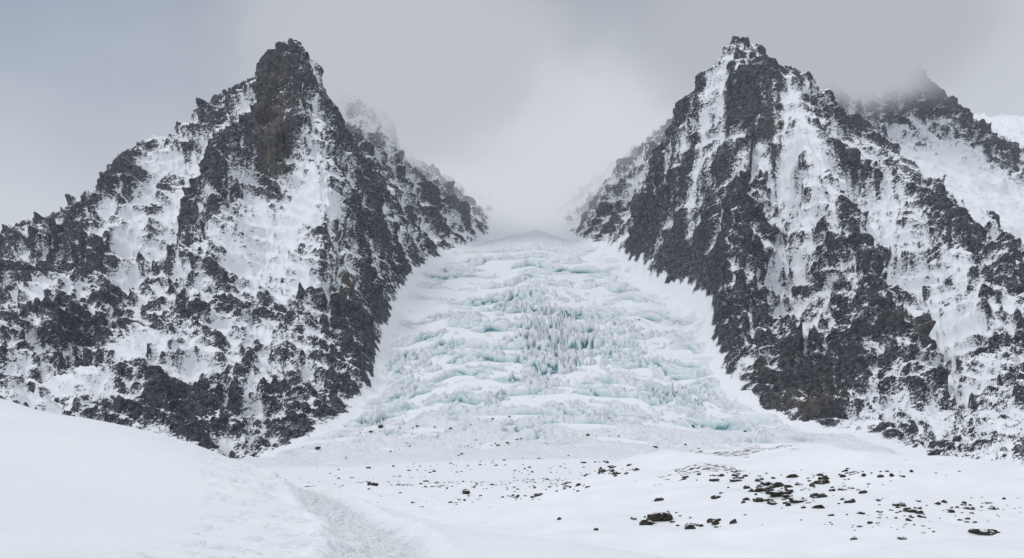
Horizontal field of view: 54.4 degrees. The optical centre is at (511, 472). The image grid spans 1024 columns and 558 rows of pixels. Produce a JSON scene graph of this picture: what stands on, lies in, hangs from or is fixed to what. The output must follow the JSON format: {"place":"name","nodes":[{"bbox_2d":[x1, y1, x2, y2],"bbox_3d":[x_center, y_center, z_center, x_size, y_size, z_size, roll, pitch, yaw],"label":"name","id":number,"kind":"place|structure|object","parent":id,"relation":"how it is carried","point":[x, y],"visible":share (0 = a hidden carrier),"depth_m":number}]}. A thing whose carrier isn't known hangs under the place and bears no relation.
{"place":"outdoors","nodes":[
{"label":"outdoors","id":0,"kind":"place"},
{"bbox_2d":[0,38,537,485],"bbox_3d":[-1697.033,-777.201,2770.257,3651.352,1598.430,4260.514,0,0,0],"label":"mountain","id":1,"kind":"structure","parent":0,"point":[275,235],"depth_m":2223.86},
{"bbox_2d":[0,398,1023,557],"bbox_3d":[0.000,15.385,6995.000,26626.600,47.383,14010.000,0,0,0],"label":"snow ground","id":2,"kind":"structure","parent":0,"point":[74,487],"depth_m":81.89},
{"bbox_2d":[226,411,1019,539],"bbox_3d":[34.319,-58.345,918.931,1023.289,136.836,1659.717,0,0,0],"label":"moraine boulders","id":3,"kind":"object","parent":2,"relation":"on","point":[766,487],"visible":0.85,"depth_m":123.86},
{"bbox_2d":[0,0,1023,232],"label":"sky","id":4,"kind":"structure","parent":0,"point":[82,82]},
{"bbox_2d":[231,230,899,467],"bbox_3d":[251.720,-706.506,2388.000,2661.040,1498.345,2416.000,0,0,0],"label":"glacier","id":5,"kind":"object","parent":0,"point":[536,363],"visible":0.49,"depth_m":1949.66},
{"bbox_2d":[538,36,1023,483],"bbox_3d":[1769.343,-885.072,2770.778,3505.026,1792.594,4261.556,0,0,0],"label":"mountain","id":6,"kind":"structure","parent":0,"point":[838,239],"depth_m":2279.56}
]}

